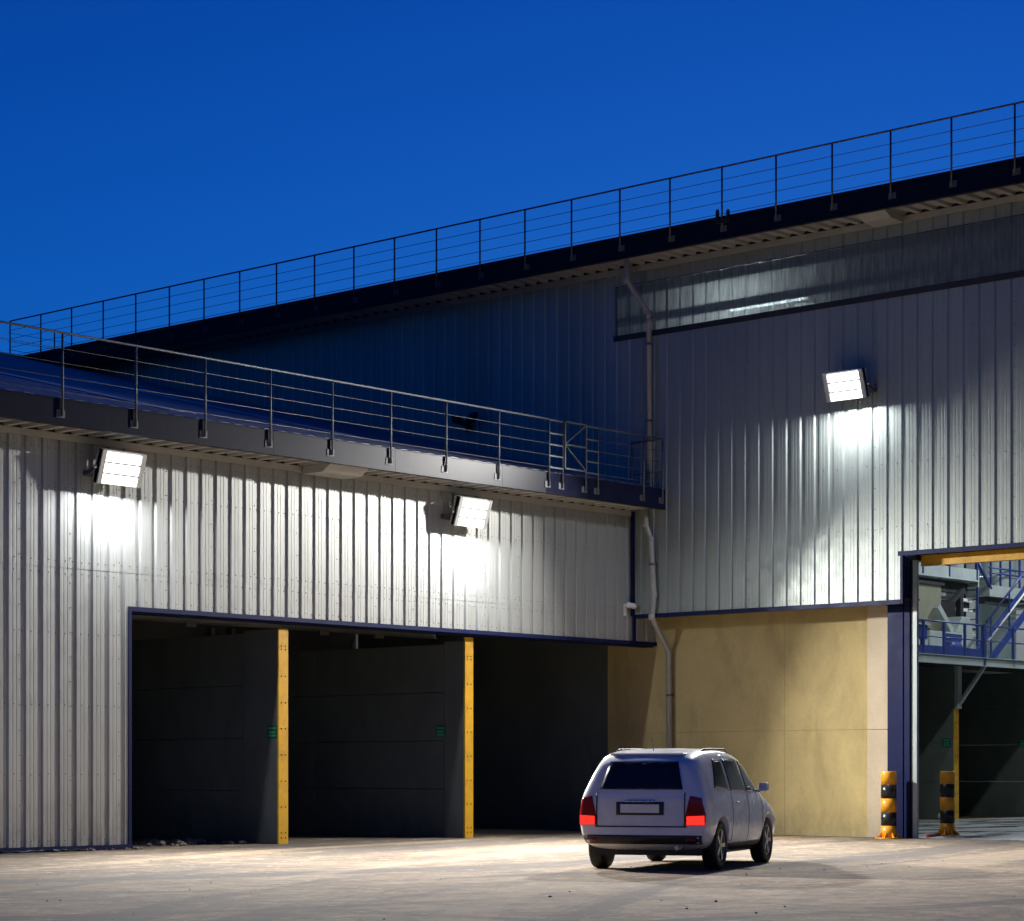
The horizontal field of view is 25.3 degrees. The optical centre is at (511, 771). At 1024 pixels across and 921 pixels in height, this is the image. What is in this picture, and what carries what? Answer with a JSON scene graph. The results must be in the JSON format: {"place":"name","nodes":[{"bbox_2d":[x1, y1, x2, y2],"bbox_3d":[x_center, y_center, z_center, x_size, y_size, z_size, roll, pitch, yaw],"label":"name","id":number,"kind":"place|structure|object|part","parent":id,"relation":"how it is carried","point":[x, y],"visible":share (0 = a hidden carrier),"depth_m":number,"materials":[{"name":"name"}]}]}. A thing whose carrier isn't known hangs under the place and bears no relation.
{"place":"outdoors","nodes":[
{"label":"outdoors","id":0,"kind":"place"},
{"bbox_2d":[0,816,1023,920],"bbox_3d":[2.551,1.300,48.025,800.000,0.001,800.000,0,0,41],"label":"yard ground","id":1,"kind":"structure","parent":0,"point":[526,873],"depth_m":26.88,"materials":[{"name":"concrete"}]},
{"bbox_2d":[52,848,90,850],"bbox_3d":[-7.167,1.269,36.995,0.144,0.040,0.768,0,0,41],"label":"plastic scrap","id":2,"kind":"object","parent":1,"relation":"on","point":[68,850],"visible":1,"depth_m":36.91,"materials":[{"name":"plastic"}]},
{"bbox_2d":[73,838,246,850],"bbox_3d":[-6.601,1.272,39.557,2.815,0.152,4.405,0,0,41],"label":"rubble","id":3,"kind":"object","parent":1,"relation":"on","point":[178,842],"visible":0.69,"depth_m":40.29,"materials":[{"name":"stone"}]},
{"bbox_2d":[132,628,287,843],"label":"bay wall","id":4,"kind":"structure","parent":1,"relation":"on","point":[188,768],"depth_m":41.87,"materials":[{"name":"concrete"}]},
{"bbox_2d":[267,726,276,737],"bbox_3d":[-4.282,-0.700,40.754,0.270,0.220,0.010,0,0,41],"label":"green sign","id":5,"kind":"object","parent":4,"relation":"attached to","point":[271,731],"visible":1,"depth_m":40.75,"materials":[{"name":"green plastic"}]},
{"bbox_2d":[172,637,472,837],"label":"bay wall","id":6,"kind":"structure","parent":1,"relation":"on","point":[426,771],"depth_m":45.83,"materials":[{"name":"concrete"}]},
{"bbox_2d":[435,726,445,736],"bbox_3d":[-1.402,-0.780,44.748,0.270,0.220,0.010,0,0,41],"label":"green sign","id":7,"kind":"object","parent":6,"relation":"attached to","point":[440,731],"visible":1,"depth_m":44.74,"materials":[{"name":"green plastic"}]},
{"bbox_2d":[0,352,665,851],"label":"warehouse","id":8,"kind":"structure","parent":1,"relation":"on","point":[230,526],"depth_m":39.73,"materials":[{"name":"metal"}]},
{"bbox_2d":[83,448,146,487],"bbox_3d":[-6.491,-4.952,37.385,0.515,0.576,1.040,0,0,41],"label":"floodlight","id":9,"kind":"object","parent":8,"relation":"attached to","point":[117,467],"visible":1,"depth_m":37.23,"materials":[{"name":"metal"}]},
{"bbox_2d":[0,320,663,503],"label":"roof railing","id":10,"kind":"object","parent":8,"relation":"attached to","point":[203,434],"visible":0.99,"depth_m":40.35,"materials":[{"name":"metal"}]},
{"bbox_2d":[564,421,586,471],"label":"roof gate","id":11,"kind":"structure","parent":10,"relation":"attached to","point":[566,445],"depth_m":45.08,"materials":[{"name":"metal"}]},
{"bbox_2d":[440,495,492,528],"bbox_3d":[-0.859,-4.952,43.751,0.515,0.576,1.040,0,0,41],"label":"floodlight","id":12,"kind":"object","parent":8,"relation":"attached to","point":[470,512],"visible":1,"depth_m":43.58,"materials":[{"name":"metal"}]},
{"bbox_2d":[624,602,636,615],"bbox_3d":[2.468,-3.389,47.731,0.192,0.278,0.258,0,0,41],"label":"security camera","id":13,"kind":"object","parent":8,"relation":"attached to","point":[630,605],"visible":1,"depth_m":47.70,"materials":[{"name":"white plastic"}]},
{"bbox_2d":[16,156,1023,838],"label":"tall warehouse","id":14,"kind":"structure","parent":1,"relation":"on","point":[800,526],"depth_m":46.42,"materials":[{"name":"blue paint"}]},
{"bbox_2d":[7,332,75,353],"bbox_3d":[-5.961,-11.530,69.707,0.055,0.979,22.800,0,0,41],"label":"roof railing","id":15,"kind":"object","parent":14,"relation":"on","point":[38,346],"visible":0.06,"depth_m":61.88,"materials":[{"name":"metal"}]},
{"bbox_2d":[452,412,477,431],"bbox_3d":[-1.022,-7.790,50.974,0.680,0.380,0.244,0,0,41],"label":"twin lamp","id":16,"kind":"object","parent":14,"relation":"attached to","point":[460,421],"visible":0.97,"depth_m":50.95,"materials":[{"name":"black metal"}]},
{"bbox_2d":[9,101,1023,361],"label":"roof railing","id":17,"kind":"object","parent":14,"relation":"attached to","point":[671,239],"visible":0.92,"depth_m":47.93,"materials":[{"name":"metal"}]},
{"bbox_2d":[623,258,652,485],"bbox_3d":[2.646,-8.200,47.488,0.717,5.000,0.144,0,0,-24],"label":"rain pipe","id":18,"kind":"object","parent":14,"relation":"attached to","point":[642,304],"visible":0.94,"depth_m":47.52,"materials":[{"name":"metal"}]},
{"bbox_2d":[642,509,673,747],"bbox_3d":[3.140,-2.125,47.845,0.333,6.750,0.988,0,0,41],"label":"rain pipe","id":19,"kind":"object","parent":14,"relation":"attached to","point":[652,565],"visible":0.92,"depth_m":47.70,"materials":[{"name":"metal"}]},
{"bbox_2d":[715,209,730,224],"bbox_3d":[4.195,-11.030,45.325,0.360,0.300,0.065,0,0,41],"label":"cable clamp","id":20,"kind":"object","parent":14,"relation":"attached to","point":[727,219],"visible":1,"depth_m":45.28,"materials":[{"name":"black metal"}]},
{"bbox_2d":[822,367,876,402],"bbox_3d":[6.516,-7.452,44.146,1.040,0.576,0.515,0,0,41],"label":"floodlight","id":21,"kind":"object","parent":14,"relation":"attached to","point":[847,384],"visible":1,"depth_m":43.99,"materials":[{"name":"metal"}]},
{"bbox_2d":[37,839,1003,918],"bbox_3d":[5.644,1.295,32.650,22.998,0.031,34.836,0,0,41],"label":"loose grit","id":22,"kind":"object","parent":1,"relation":"on","point":[569,891],"visible":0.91,"depth_m":24.64,"materials":[{"name":"gravel"}]},
{"bbox_2d":[580,738,775,869],"bbox_3d":[2.406,0.428,31.647,2.000,1.743,4.445,0,0,20],"label":"passenger car","id":23,"kind":"object","parent":1,"relation":"on","point":[711,807],"visible":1,"depth_m":29.78,"materials":[{"name":"paint"}]},
{"bbox_3d":[1.697,0.056,29.689,1.122,0.366,0.193,0,0,20],"label":"rear window","id":24,"kind":"part","parent":23,"relation":"part of","materials":[{"name":"black glass"}]},
{"bbox_3d":[2.716,0.044,30.236,0.152,0.432,0.700,0,0,20],"label":"side window","id":25,"kind":"part","parent":23,"relation":"part of","materials":[{"name":"black glass"}]},
{"bbox_3d":[2.996,0.054,31.018,0.160,0.452,0.800,0,0,20],"label":"side window","id":26,"kind":"part","parent":23,"relation":"part of","materials":[{"name":"black glass"}]},
{"bbox_3d":[3.276,0.065,31.831,0.184,0.433,0.781,0,0,20],"label":"side window","id":27,"kind":"part","parent":23,"relation":"part of","materials":[{"name":"black glass"}]},
{"bbox_2d":[875,771,901,838],"bbox_3d":[7.250,0.650,43.934,0.520,1.300,0.520,0,0,41],"label":"bollard","id":28,"kind":"object","parent":1,"relation":"on","point":[888,804],"visible":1,"depth_m":43.80,"materials":[{"name":"yellow metal"}]},
{"bbox_2d":[0,0,1023,354],"label":"sky","id":29,"kind":"structure","parent":0,"point":[145,145],"materials":[{"name":"blue"}]},
{"bbox_2d":[802,818,1023,839],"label":"hall floor","id":30,"kind":"structure","parent":0,"point":[999,829],"depth_m":50.67,"materials":[{"name":"grey concrete"}]},
{"bbox_2d":[926,833,940,836],"bbox_3d":[8.319,1.270,45.153,0.108,0.060,1.120,0,0,22],"label":"red hose","id":31,"kind":"object","parent":30,"relation":"on","point":[933,835],"visible":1,"depth_m":45.09,"materials":[{"name":"rubber"}]},
{"bbox_2d":[937,771,959,835],"bbox_3d":[8.785,0.650,46.061,0.520,1.300,0.520,0,0,41],"label":"bollard","id":32,"kind":"object","parent":30,"relation":"on","point":[947,803],"visible":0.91,"depth_m":45.94,"materials":[{"name":"yellow metal"}]},
{"bbox_2d":[919,666,986,819],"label":"bay wall","id":33,"kind":"structure","parent":30,"relation":"on","point":[942,698],"depth_m":61.23,"materials":[{"name":"grey concrete"}]},
{"bbox_2d":[942,739,950,746],"bbox_3d":[11.618,-0.760,61.036,0.270,0.220,0.010,0,0,41],"label":"green sign","id":34,"kind":"object","parent":33,"relation":"attached to","point":[946,742],"visible":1,"depth_m":61.03,"materials":[{"name":"green plastic"}]},
{"bbox_2d":[919,619,1023,674],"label":"platform","id":35,"kind":"structure","parent":33,"relation":"on","point":[971,661],"depth_m":60.08,"materials":[{"name":"metal"}]},
{"bbox_2d":[909,555,979,616],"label":"platform","id":36,"kind":"structure","parent":35,"relation":"on","point":[958,581],"depth_m":63.75,"materials":[{"name":"metal"}]},
{"bbox_2d":[919,601,975,648],"bbox_3d":[11.282,-3.845,61.796,1.230,1.710,4.200,0,0,41],"label":"plant machine","id":37,"kind":"object","parent":35,"relation":"on","point":[949,611],"visible":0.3,"depth_m":62.04,"materials":[{"name":"grey paint"}]},
{"bbox_2d":[919,580,953,631],"bbox_3d":[10.345,-4.310,60.759,0.900,1.540,4.403,0,0,41],"label":"hopper","id":38,"kind":"object","parent":37,"relation":"on","point":[930,607],"visible":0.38,"depth_m":61.36,"materials":[{"name":"metal"}]},
{"bbox_2d":[946,641,962,647],"bbox_3d":[11.862,-3.245,61.417,0.355,0.510,0.600,0,0,41],"label":"motor unit","id":39,"kind":"object","parent":35,"relation":"on","point":[953,644],"visible":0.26,"depth_m":61.21,"materials":[{"name":"blue paint"}]},
{"bbox_2d":[946,564,963,616],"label":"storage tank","id":40,"kind":"object","parent":35,"relation":"on","point":[959,566],"depth_m":66.13,"materials":[{"name":"grey metal"}]},
{"bbox_2d":[941,596,972,616],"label":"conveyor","id":41,"kind":"object","parent":35,"relation":"on","point":[946,598],"visible":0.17,"depth_m":65.03,"materials":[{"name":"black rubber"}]},
{"bbox_2d":[964,564,978,647],"bbox_3d":[13.090,-5.050,65.070,0.450,4.100,0.050,0,0,41],"label":"chain ladder","id":42,"kind":"object","parent":35,"relation":"on","point":[977,613],"visible":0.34,"depth_m":64.93,"materials":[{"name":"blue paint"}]},
{"bbox_2d":[975,560,1016,659],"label":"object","id":43,"kind":"object","parent":35,"relation":"on","point":[985,611],"visible":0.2,"depth_m":67.55,"materials":[{"name":"metal"}]},
{"bbox_2d":[963,560,1023,607],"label":"landing platform","id":44,"kind":"structure","parent":43,"relation":"attached to","point":[990,593],"depth_m":65.43,"materials":[{"name":"metal"}]},
{"bbox_2d":[976,571,1023,657],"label":"steel staircase","id":45,"kind":"structure","parent":35,"relation":"on","point":[1004,616],"depth_m":62.29,"materials":[{"name":"metal"}]},
{"bbox_2d":[959,673,1023,816],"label":"bay wall","id":46,"kind":"structure","parent":30,"relation":"on","point":[991,722],"depth_m":65.66,"materials":[{"name":"grey concrete"}]},
{"bbox_2d":[1018,739,1023,746],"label":"green sign","id":47,"kind":"object","parent":46,"relation":"attached to","point":[1020,742],"visible":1,"depth_m":65.05,"materials":[{"name":"green plastic"}]},
{"bbox_2d":[919,623,930,644],"bbox_3d":[10.402,-3.405,58.937,0.400,0.830,0.950,0,0,41],"label":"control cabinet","id":48,"kind":"object","parent":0,"point":[920,630],"visible":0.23,"depth_m":58.93,"materials":[{"name":"metal"}]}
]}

